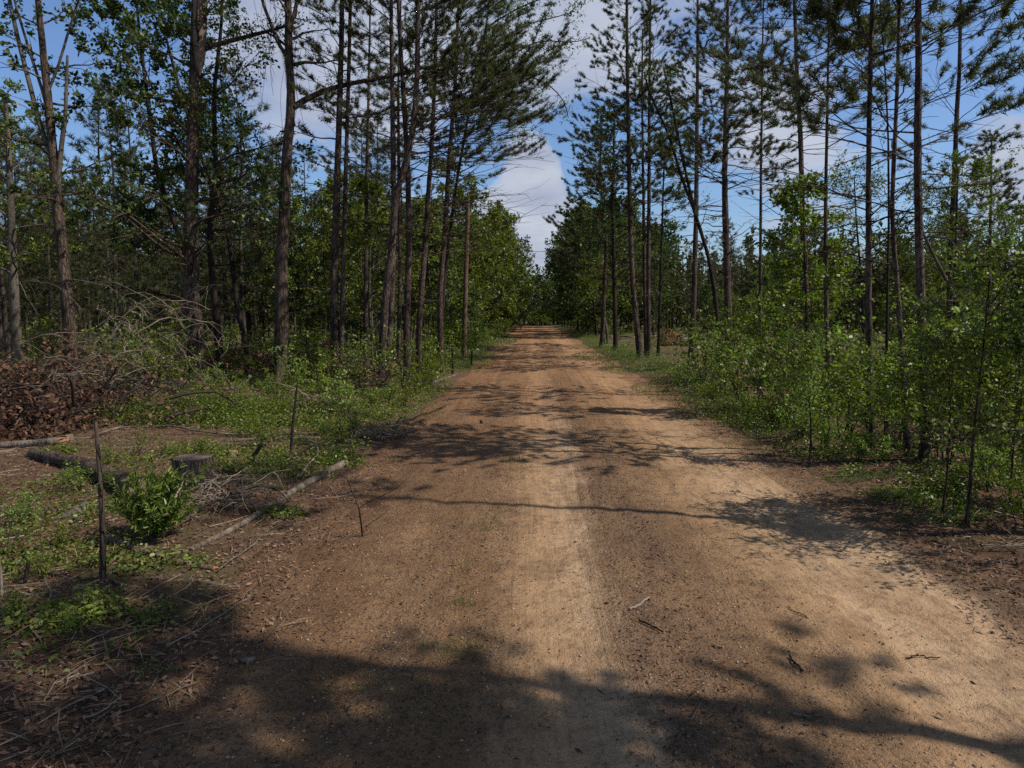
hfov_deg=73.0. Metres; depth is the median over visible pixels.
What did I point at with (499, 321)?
leafy shrub
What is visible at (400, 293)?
pine tree
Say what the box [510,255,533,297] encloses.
leafy tree
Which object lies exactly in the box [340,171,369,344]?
pine tree
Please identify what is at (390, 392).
leafy shrub
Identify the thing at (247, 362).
leafy shrub
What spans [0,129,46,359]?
pine tree
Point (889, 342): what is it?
leafy shrub
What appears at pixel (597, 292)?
tree
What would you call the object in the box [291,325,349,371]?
leafy shrub
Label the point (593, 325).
leafy shrub
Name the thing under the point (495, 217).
leafy tree
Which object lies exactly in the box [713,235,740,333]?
pine tree
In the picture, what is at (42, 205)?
pine tree
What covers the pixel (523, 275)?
leafy tree
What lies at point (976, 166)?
young tree
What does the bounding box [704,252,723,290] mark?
pine tree
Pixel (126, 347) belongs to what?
leafy shrub
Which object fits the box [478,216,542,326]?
leafy tree
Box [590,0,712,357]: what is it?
pine tree
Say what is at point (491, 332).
leafy shrub
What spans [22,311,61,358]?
leafy shrub
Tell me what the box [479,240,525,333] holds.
leafy tree
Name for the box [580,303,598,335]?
leafy shrub
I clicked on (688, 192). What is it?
slim tree
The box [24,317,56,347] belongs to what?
leafy shrub
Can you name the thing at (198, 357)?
leafy shrub
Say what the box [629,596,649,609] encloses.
fallen branch
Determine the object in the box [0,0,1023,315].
sky
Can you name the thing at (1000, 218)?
young tree
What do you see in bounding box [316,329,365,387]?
leafy shrub
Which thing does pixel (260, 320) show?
pine tree
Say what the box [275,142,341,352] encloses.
pine tree
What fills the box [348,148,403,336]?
pine tree
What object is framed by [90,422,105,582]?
dead tree trunk
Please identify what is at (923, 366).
sapling
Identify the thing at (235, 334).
leafy shrub
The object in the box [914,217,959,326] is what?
pine tree
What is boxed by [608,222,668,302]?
leafy tree
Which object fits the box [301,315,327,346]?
leafy shrub
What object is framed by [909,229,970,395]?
leaning trunk
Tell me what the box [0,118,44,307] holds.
pine tree
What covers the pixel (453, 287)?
leafy tree
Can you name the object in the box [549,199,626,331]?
leafy tree
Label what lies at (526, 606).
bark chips
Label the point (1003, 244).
young tree
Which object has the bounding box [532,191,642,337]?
leafy tree
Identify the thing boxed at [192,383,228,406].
leafy shrub
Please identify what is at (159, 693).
fallen branch
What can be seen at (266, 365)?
brush pile
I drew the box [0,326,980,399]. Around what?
undergrowth
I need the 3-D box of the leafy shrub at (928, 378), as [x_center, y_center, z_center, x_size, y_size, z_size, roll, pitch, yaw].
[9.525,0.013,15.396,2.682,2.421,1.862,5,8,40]
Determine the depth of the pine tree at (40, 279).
41.51 m
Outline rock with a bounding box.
[237,655,257,662]
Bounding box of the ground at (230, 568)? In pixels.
[0,318,1023,767]
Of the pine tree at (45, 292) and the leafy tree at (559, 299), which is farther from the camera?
the leafy tree at (559, 299)
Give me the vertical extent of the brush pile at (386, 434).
0.675 m
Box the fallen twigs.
[0,387,1023,767]
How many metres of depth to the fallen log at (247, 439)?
14.31 m
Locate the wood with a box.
[6,195,1023,334]
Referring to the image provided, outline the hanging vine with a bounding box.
[252,0,330,135]
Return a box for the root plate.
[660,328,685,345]
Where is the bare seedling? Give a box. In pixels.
[341,458,407,536]
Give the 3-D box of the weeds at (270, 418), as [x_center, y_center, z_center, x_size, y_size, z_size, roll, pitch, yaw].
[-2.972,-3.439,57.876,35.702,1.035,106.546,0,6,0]
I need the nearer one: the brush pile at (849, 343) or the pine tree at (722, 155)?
the pine tree at (722, 155)
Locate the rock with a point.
(245, 658)
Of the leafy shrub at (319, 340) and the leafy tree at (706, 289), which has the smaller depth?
the leafy shrub at (319, 340)
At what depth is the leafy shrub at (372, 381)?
22.14 m
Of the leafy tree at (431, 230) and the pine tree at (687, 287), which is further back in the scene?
the pine tree at (687, 287)
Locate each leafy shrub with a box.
[0,486,45,523]
[0,498,34,555]
[0,583,43,618]
[18,544,69,578]
[19,310,61,367]
[20,306,49,333]
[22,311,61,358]
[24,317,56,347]
[31,516,80,548]
[51,609,89,637]
[54,457,96,490]
[61,314,109,350]
[74,581,108,604]
[81,309,158,387]
[88,334,116,361]
[93,442,127,462]
[103,316,143,343]
[116,321,188,396]
[125,300,211,381]
[130,419,160,454]
[141,294,219,357]
[147,337,222,392]
[157,348,210,394]
[160,387,188,409]
[179,323,214,357]
[184,368,220,397]
[185,432,214,452]
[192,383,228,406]
[204,320,236,362]
[206,362,237,387]
[209,326,258,379]
[222,327,238,350]
[223,317,238,337]
[225,330,264,379]
[230,386,257,406]
[239,324,273,361]
[241,414,283,446]
[247,318,273,347]
[255,341,272,357]
[257,373,282,397]
[263,356,298,401]
[263,388,294,416]
[267,335,309,391]
[270,313,305,339]
[280,371,318,399]
[288,328,306,352]
[289,336,311,376]
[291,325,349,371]
[293,313,322,344]
[293,329,329,379]
[296,327,329,355]
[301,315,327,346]
[301,348,406,401]
[304,348,365,390]
[304,361,352,402]
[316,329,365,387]
[319,367,376,415]
[320,339,373,387]
[320,413,358,443]
[333,400,371,430]
[344,330,362,360]
[345,310,362,342]
[352,381,388,407]
[353,325,398,391]
[358,319,395,361]
[363,317,379,352]
[370,339,428,388]
[373,318,415,354]
[377,377,399,402]
[385,376,423,406]
[393,322,425,362]
[397,331,442,378]
[402,361,434,393]
[410,324,436,356]
[411,311,436,339]
[413,352,446,382]
[422,329,461,363]
[423,315,461,346]
[425,349,453,375]
[431,314,475,344]
[436,341,466,362]
[443,306,468,347]
[443,320,461,351]
[444,302,492,348]
[446,316,490,350]
[456,321,486,353]
[469,327,490,346]
[479,324,494,339]
[484,303,514,330]
[487,322,505,338]
[488,318,510,338]
[499,318,510,333]
[509,316,524,331]
[513,313,531,329]
[518,298,544,325]
[527,313,536,325]
[530,302,550,323]
[530,311,541,325]
[535,303,553,324]
[542,314,551,325]
[555,313,569,326]
[566,315,576,328]
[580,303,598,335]
[584,307,610,336]
[595,309,620,337]
[609,319,633,339]
[651,324,672,346]
[663,298,732,369]
[665,357,703,385]
[680,317,744,383]
[690,321,744,392]
[690,375,731,402]
[700,324,733,367]
[701,326,761,401]
[702,299,767,379]
[718,291,801,391]
[728,382,762,415]
[731,353,807,425]
[732,333,801,411]
[738,316,875,417]
[741,318,821,378]
[747,386,798,427]
[751,307,843,404]
[764,330,847,429]
[769,373,838,439]
[770,314,803,359]
[787,327,849,410]
[794,349,880,437]
[801,317,875,383]
[805,414,853,449]
[823,353,884,425]
[830,333,898,399]
[830,420,887,461]
[836,321,877,350]
[845,373,930,439]
[852,318,931,415]
[855,426,905,462]
[860,301,950,370]
[873,326,1009,463]
[877,319,943,350]
[878,355,944,426]
[891,316,1000,444]
[895,352,1000,448]
[905,334,993,423]
[907,395,1021,471]
[915,302,975,355]
[927,328,1008,430]
[932,457,980,491]
[940,344,1023,475]
[948,306,1022,433]
[953,432,1019,491]
[954,366,1023,465]
[955,296,1023,460]
[965,363,1023,449]
[977,435,1023,501]
[987,465,1023,524]
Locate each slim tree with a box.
[633,58,724,361]
[633,131,698,355]
[830,0,950,439]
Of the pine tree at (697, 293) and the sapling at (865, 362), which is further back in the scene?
the pine tree at (697, 293)
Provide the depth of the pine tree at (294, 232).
38.67 m
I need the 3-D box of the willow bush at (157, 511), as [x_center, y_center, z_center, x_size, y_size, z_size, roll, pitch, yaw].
[-4.087,1.329,7.850,1.326,0.925,1.335,0,6,0]
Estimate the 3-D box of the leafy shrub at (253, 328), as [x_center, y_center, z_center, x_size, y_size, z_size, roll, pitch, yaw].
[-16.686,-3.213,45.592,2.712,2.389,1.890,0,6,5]
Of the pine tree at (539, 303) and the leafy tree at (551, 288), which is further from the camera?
the pine tree at (539, 303)
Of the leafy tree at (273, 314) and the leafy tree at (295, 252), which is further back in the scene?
the leafy tree at (273, 314)
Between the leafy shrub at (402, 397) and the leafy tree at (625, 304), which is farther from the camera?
the leafy tree at (625, 304)
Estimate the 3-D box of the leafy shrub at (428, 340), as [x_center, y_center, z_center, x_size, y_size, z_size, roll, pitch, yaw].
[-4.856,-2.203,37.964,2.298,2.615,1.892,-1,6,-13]
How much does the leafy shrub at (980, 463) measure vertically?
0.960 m
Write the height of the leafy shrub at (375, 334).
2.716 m
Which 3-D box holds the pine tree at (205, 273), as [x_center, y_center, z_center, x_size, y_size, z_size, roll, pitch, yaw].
[-17.711,-8.913,38.238,6.377,15.214,4.240,-1,6,-14]
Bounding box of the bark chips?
[16,378,1023,767]
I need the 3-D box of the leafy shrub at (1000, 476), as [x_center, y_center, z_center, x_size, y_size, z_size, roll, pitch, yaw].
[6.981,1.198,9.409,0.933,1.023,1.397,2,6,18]
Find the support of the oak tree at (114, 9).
on the ground at (230, 568)
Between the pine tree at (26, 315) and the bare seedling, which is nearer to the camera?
the bare seedling
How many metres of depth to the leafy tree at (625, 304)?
89.29 m
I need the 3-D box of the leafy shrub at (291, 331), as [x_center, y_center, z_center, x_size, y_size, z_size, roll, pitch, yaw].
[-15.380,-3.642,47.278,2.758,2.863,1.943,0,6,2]
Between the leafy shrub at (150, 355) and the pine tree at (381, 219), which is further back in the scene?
the pine tree at (381, 219)
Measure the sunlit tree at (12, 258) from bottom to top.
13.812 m
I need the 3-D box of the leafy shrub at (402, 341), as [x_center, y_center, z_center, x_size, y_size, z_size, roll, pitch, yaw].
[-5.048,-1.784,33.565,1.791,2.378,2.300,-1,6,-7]
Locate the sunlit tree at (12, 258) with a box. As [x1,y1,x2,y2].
[0,77,84,366]
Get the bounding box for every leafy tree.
[239,194,350,347]
[260,178,382,345]
[263,273,291,319]
[266,291,298,326]
[270,231,354,345]
[288,262,329,330]
[291,171,434,366]
[291,261,328,334]
[294,169,381,357]
[316,196,368,343]
[318,258,374,342]
[321,194,416,351]
[338,217,411,361]
[368,207,452,346]
[386,195,463,345]
[395,198,494,349]
[402,194,481,346]
[402,288,443,326]
[412,219,499,349]
[424,245,479,329]
[426,150,507,340]
[448,226,514,307]
[450,192,519,343]
[450,280,489,332]
[453,190,534,340]
[463,199,551,334]
[467,222,535,332]
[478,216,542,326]
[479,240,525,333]
[489,238,529,324]
[501,208,540,298]
[506,266,535,323]
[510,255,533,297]
[515,242,536,304]
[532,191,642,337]
[532,283,555,315]
[534,204,602,329]
[538,279,562,308]
[540,235,598,330]
[544,223,568,326]
[546,275,575,326]
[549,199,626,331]
[572,205,607,297]
[582,210,668,326]
[591,300,611,324]
[592,198,659,334]
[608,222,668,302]
[619,216,691,322]
[628,244,681,300]
[641,293,667,338]
[651,288,668,331]
[689,282,722,333]
[696,283,721,330]
[701,289,741,332]
[711,295,740,326]
[736,289,766,326]
[738,254,796,317]
[756,288,787,333]
[776,285,802,317]
[792,264,850,336]
[797,278,842,321]
[836,294,860,323]
[875,296,904,329]
[876,298,902,330]
[903,281,962,332]
[915,271,984,334]
[959,290,977,320]
[967,296,1000,323]
[992,285,1013,324]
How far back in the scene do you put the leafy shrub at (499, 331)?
73.04 m
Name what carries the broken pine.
on the ground at (230, 568)
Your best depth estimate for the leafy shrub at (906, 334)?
34.63 m
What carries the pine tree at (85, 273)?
on the ground at (230, 568)
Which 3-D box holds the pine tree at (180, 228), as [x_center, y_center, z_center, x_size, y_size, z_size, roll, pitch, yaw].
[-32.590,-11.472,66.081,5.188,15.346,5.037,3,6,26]
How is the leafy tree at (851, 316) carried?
on the ground at (230, 568)
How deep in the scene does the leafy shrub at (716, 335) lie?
23.61 m
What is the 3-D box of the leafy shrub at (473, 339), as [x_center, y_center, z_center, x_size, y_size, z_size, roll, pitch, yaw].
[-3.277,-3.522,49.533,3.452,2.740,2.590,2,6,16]
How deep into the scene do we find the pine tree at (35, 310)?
53.09 m
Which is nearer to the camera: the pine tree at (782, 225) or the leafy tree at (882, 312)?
the leafy tree at (882, 312)
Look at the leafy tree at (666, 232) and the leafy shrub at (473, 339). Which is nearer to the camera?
the leafy shrub at (473, 339)
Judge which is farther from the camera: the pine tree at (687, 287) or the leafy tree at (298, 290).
the pine tree at (687, 287)
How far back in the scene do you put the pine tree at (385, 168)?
44.30 m
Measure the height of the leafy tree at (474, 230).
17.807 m
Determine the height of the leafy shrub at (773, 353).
3.290 m
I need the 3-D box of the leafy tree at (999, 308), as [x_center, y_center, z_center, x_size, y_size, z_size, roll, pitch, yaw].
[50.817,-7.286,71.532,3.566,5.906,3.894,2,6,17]
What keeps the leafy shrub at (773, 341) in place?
on the ground at (230, 568)
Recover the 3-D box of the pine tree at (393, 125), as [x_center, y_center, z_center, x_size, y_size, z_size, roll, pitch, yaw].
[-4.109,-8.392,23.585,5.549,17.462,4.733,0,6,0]
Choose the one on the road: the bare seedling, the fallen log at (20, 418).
the bare seedling
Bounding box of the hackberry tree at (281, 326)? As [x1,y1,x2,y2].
[245,0,448,385]
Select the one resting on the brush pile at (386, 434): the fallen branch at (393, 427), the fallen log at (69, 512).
the fallen branch at (393, 427)
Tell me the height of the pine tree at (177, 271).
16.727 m
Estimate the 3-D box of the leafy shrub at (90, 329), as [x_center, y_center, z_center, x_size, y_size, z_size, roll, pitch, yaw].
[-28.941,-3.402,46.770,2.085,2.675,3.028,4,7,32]
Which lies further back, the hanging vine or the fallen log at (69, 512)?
the hanging vine
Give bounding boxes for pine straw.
[0,393,1023,767]
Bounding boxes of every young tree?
[763,149,950,370]
[847,144,1023,378]
[935,190,1023,341]
[973,232,1023,383]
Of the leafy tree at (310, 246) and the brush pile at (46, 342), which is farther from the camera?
the leafy tree at (310, 246)
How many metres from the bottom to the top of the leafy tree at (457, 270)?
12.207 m
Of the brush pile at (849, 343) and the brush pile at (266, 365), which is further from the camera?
the brush pile at (849, 343)
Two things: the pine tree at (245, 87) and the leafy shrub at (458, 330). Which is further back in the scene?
the leafy shrub at (458, 330)
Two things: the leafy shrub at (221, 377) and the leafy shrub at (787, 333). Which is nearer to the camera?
the leafy shrub at (221, 377)
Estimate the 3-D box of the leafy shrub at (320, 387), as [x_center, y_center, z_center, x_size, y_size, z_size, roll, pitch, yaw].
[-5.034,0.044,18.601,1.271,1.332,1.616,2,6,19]
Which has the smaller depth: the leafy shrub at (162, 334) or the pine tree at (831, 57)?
the pine tree at (831, 57)
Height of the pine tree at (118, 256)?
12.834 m
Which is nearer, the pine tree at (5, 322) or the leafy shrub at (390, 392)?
the leafy shrub at (390, 392)
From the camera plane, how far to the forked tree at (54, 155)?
22.21 m
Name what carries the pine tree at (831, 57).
on the ground at (230, 568)
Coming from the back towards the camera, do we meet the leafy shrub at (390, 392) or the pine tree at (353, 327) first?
the pine tree at (353, 327)
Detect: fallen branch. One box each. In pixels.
[83,696,120,718]
[87,600,170,641]
[111,660,206,716]
[166,583,255,647]
[181,481,288,519]
[217,517,282,571]
[259,601,295,646]
[300,435,318,475]
[379,415,405,437]
[403,403,450,421]
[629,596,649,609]
[638,619,663,631]
[666,703,700,750]
[788,654,803,671]
[792,711,825,717]
[906,655,939,658]
[982,536,1023,551]
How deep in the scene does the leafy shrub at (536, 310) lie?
181.00 m
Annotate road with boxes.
[15,326,1023,767]
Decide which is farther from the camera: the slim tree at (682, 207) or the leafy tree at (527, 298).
the leafy tree at (527, 298)
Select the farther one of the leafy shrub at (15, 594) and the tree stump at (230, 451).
the tree stump at (230, 451)
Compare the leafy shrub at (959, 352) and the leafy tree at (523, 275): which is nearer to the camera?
the leafy shrub at (959, 352)
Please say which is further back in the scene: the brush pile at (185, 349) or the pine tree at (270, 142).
the pine tree at (270, 142)
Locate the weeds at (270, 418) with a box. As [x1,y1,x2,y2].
[0,328,1023,682]
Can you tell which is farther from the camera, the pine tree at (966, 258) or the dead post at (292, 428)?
the pine tree at (966, 258)
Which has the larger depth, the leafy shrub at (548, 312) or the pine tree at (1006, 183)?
the leafy shrub at (548, 312)
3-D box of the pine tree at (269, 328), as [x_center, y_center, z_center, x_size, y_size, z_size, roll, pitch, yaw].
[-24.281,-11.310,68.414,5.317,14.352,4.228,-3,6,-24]
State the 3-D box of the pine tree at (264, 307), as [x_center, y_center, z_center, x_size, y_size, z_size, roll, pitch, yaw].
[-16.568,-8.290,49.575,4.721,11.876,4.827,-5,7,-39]
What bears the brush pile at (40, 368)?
on the ground at (230, 568)
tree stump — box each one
[64,434,74,439]
[168,453,220,483]
[227,450,238,456]
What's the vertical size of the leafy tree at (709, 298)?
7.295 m
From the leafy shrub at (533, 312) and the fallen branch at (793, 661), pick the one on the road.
the fallen branch at (793, 661)
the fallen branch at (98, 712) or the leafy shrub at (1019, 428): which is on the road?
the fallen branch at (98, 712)
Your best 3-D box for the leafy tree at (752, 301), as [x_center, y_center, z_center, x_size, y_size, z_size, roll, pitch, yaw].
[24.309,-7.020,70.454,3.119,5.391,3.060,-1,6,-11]
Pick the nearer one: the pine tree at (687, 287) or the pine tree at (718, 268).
the pine tree at (718, 268)
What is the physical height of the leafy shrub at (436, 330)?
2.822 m
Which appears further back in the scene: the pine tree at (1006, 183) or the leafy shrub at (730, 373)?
the pine tree at (1006, 183)
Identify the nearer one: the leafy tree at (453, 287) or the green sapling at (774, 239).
the green sapling at (774, 239)
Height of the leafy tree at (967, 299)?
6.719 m
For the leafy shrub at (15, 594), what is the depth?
5.84 m
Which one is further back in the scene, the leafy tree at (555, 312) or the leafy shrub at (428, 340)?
the leafy tree at (555, 312)
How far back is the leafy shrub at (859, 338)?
39.95 m
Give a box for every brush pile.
[0,326,108,410]
[0,346,132,415]
[0,348,290,436]
[0,349,129,407]
[0,368,157,440]
[1,277,257,408]
[107,462,288,527]
[117,332,260,370]
[167,339,298,372]
[213,338,397,378]
[258,379,372,415]
[338,418,449,442]
[773,336,883,350]
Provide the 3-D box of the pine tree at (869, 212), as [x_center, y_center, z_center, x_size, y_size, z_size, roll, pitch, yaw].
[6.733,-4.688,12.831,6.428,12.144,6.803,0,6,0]
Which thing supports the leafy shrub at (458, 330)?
on the ground at (230, 568)
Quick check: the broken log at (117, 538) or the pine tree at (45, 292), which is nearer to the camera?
the broken log at (117, 538)
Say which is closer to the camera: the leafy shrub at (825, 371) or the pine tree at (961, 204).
the leafy shrub at (825, 371)
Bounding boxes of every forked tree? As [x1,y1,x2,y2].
[0,0,136,380]
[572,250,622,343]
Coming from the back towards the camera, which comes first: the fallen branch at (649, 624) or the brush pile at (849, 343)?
the brush pile at (849, 343)
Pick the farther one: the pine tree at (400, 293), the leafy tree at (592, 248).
the leafy tree at (592, 248)
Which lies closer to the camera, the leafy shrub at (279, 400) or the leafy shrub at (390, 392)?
the leafy shrub at (279, 400)
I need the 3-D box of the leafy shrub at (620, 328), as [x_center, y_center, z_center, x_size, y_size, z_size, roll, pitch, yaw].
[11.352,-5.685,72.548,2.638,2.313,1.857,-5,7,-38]
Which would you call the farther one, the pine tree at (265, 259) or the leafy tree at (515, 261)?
the leafy tree at (515, 261)
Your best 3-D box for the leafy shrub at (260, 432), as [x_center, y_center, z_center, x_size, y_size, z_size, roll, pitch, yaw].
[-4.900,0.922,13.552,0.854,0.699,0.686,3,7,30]
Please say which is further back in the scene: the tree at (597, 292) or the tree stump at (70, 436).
the tree at (597, 292)
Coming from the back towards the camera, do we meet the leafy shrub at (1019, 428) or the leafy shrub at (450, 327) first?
the leafy shrub at (450, 327)
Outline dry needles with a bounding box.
[37,379,1022,767]
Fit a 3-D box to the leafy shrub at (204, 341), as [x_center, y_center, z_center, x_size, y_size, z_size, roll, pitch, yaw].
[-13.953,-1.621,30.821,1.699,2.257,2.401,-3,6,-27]
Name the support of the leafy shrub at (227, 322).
on the ground at (230, 568)
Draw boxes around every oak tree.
[0,0,324,382]
[35,0,274,283]
[117,0,326,374]
[130,0,303,380]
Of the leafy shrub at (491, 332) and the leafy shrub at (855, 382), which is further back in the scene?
the leafy shrub at (491, 332)
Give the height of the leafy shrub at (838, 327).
2.717 m
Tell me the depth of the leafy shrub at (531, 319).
168.71 m
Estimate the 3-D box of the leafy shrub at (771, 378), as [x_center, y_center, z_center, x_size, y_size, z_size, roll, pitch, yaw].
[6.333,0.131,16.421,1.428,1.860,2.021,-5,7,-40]
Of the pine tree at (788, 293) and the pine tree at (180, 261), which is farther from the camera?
the pine tree at (788, 293)
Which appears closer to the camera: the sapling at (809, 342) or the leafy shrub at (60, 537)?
the leafy shrub at (60, 537)
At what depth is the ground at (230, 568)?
8.83 m
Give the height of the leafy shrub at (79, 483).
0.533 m
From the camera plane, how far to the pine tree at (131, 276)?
77.54 m
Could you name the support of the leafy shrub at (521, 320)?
on the ground at (230, 568)
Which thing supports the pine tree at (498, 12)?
on the ground at (230, 568)
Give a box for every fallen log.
[0,417,29,424]
[55,501,89,522]
[189,459,348,550]
[217,436,319,441]
[429,374,456,383]
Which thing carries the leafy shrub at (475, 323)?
on the ground at (230, 568)
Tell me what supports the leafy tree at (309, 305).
on the ground at (230, 568)
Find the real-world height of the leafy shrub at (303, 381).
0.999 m
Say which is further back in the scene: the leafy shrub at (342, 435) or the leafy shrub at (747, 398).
the leafy shrub at (747, 398)
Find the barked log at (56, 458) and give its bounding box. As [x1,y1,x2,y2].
[27,448,146,496]
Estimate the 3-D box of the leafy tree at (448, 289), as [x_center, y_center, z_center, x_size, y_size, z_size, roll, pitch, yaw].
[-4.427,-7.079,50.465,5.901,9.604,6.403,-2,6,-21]
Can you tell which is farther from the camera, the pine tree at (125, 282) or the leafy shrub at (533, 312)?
the leafy shrub at (533, 312)
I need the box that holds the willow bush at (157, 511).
[103,456,216,538]
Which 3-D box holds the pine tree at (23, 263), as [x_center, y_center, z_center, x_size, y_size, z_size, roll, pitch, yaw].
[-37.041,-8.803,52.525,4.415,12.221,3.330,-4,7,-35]
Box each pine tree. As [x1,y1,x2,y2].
[0,87,53,358]
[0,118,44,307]
[0,118,91,319]
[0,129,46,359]
[0,140,69,354]
[0,174,27,339]
[1,129,103,355]
[1,192,48,346]
[3,123,82,331]
[18,184,50,336]
[19,116,99,346]
[20,185,85,342]
[25,162,81,264]
[28,175,94,321]
[28,177,81,345]
[32,178,119,349]
[36,181,95,321]
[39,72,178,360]
[44,155,125,339]
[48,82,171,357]
[66,165,117,350]
[67,215,107,337]
[68,174,104,343]
[73,188,111,338]
[84,72,183,353]
[84,216,119,334]
[89,146,176,339]
[89,232,122,335]
[90,190,153,336]
[96,194,141,343]
[97,231,130,316]
[100,149,162,314]
[117,231,149,306]
[130,82,250,307]
[132,178,182,345]
[139,251,173,336]
[144,186,199,340]
[145,183,182,333]
[151,220,181,321]
[159,189,181,333]
[165,110,264,323]
[165,177,221,310]
[172,243,211,317]
[198,127,252,339]
[198,128,274,347]
[198,166,256,335]
[198,232,222,339]
[199,65,292,353]
[199,129,270,345]
[201,257,211,332]
[202,243,232,331]
[204,184,252,327]
[217,177,259,340]
[226,193,268,341]
[229,193,266,337]
[243,190,271,337]
[243,195,274,348]
[244,138,305,315]
[246,135,306,279]
[246,195,302,324]
[246,202,288,340]
[248,174,299,303]
[249,151,304,300]
[249,166,303,309]
[255,0,562,386]
[269,0,412,383]
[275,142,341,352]
[288,196,329,346]
[297,190,328,346]
[303,0,527,385]
[309,0,408,367]
[310,151,342,324]
[315,0,472,387]
[316,164,375,349]
[324,118,403,347]
[328,120,416,330]
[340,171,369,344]
[342,0,445,369]
[346,176,390,292]
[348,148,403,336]
[350,0,580,374]
[360,313,362,344]
[361,0,571,382]
[368,138,412,340]
[379,0,593,363]
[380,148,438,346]
[401,184,442,348]
[443,183,478,311]
[536,283,544,324]
[542,110,667,347]
[552,0,698,358]
[563,96,659,349]
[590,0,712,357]
[602,23,697,354]
[623,0,833,363]
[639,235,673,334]
[652,247,679,326]
[655,0,740,352]
[662,0,931,383]
[666,237,687,328]
[678,260,691,328]
[683,265,706,315]
[683,272,690,321]
[697,234,721,335]
[704,217,746,332]
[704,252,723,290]
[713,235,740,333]
[717,0,1019,448]
[717,253,744,299]
[720,0,806,344]
[721,258,747,313]
[732,255,755,332]
[733,236,758,332]
[737,0,1023,455]
[739,0,914,418]
[747,263,767,315]
[758,0,1023,461]
[771,217,797,325]
[774,233,811,327]
[794,212,831,319]
[832,247,858,331]
[881,0,1023,354]
[907,233,939,315]
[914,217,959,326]
[924,188,968,335]
[925,218,964,289]
[927,202,976,305]
[941,124,1023,316]
[946,216,984,311]
[962,235,982,327]
[983,227,1023,292]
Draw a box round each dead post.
[0,560,3,597]
[22,561,30,584]
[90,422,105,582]
[249,443,263,464]
[289,382,297,454]
[451,348,453,373]
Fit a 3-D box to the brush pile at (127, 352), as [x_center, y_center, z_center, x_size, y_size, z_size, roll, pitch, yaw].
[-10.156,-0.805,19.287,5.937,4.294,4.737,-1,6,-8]
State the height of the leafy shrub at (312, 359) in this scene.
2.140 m
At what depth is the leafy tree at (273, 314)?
80.11 m
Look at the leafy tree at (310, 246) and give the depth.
49.31 m
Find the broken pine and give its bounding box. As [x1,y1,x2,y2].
[459,199,477,353]
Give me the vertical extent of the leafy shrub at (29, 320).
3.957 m
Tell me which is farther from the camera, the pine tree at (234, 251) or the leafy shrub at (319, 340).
the pine tree at (234, 251)
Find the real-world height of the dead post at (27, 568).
0.263 m
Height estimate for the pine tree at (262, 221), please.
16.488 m
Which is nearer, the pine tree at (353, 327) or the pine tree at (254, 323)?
the pine tree at (353, 327)
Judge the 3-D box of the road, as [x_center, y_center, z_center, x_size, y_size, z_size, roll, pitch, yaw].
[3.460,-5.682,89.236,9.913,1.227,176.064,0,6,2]
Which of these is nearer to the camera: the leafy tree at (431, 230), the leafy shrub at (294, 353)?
the leafy shrub at (294, 353)
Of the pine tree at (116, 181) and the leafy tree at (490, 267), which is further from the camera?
the leafy tree at (490, 267)
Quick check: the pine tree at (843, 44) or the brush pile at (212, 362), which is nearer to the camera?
the pine tree at (843, 44)
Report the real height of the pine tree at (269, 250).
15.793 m
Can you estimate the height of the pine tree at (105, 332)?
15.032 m
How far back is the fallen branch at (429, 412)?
18.44 m
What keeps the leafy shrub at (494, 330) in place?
on the ground at (230, 568)
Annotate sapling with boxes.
[720,169,895,408]
[766,317,875,461]
[813,337,930,455]
[826,241,1023,525]
[867,303,1023,511]
[936,318,1023,504]
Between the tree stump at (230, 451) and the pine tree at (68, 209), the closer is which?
the tree stump at (230, 451)
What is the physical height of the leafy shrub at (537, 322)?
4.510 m
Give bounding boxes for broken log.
[0,437,68,447]
[99,532,219,571]
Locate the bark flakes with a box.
[17,379,1017,767]
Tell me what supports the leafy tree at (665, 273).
on the ground at (230, 568)
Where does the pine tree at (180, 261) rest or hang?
on the ground at (230, 568)
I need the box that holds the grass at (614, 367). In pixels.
[0,335,1014,730]
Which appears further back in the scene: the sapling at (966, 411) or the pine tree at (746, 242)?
the pine tree at (746, 242)
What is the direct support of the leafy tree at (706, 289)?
on the ground at (230, 568)
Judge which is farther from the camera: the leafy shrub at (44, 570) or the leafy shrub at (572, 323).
the leafy shrub at (572, 323)
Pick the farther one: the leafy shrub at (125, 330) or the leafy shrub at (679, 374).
the leafy shrub at (125, 330)
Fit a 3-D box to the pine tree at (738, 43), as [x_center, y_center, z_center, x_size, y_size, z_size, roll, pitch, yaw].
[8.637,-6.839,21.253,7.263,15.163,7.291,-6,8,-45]
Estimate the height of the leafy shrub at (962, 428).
1.496 m
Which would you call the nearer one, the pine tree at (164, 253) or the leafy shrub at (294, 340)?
the leafy shrub at (294, 340)
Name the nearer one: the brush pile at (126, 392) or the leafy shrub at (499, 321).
the brush pile at (126, 392)
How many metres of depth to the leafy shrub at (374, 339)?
38.89 m
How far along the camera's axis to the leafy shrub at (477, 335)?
54.23 m
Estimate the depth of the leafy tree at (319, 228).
53.57 m
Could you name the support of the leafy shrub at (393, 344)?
on the ground at (230, 568)
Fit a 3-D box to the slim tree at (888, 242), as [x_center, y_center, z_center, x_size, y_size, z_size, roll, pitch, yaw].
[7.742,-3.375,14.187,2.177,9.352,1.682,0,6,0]
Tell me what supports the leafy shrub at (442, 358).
on the ground at (230, 568)
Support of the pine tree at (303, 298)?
on the ground at (230, 568)

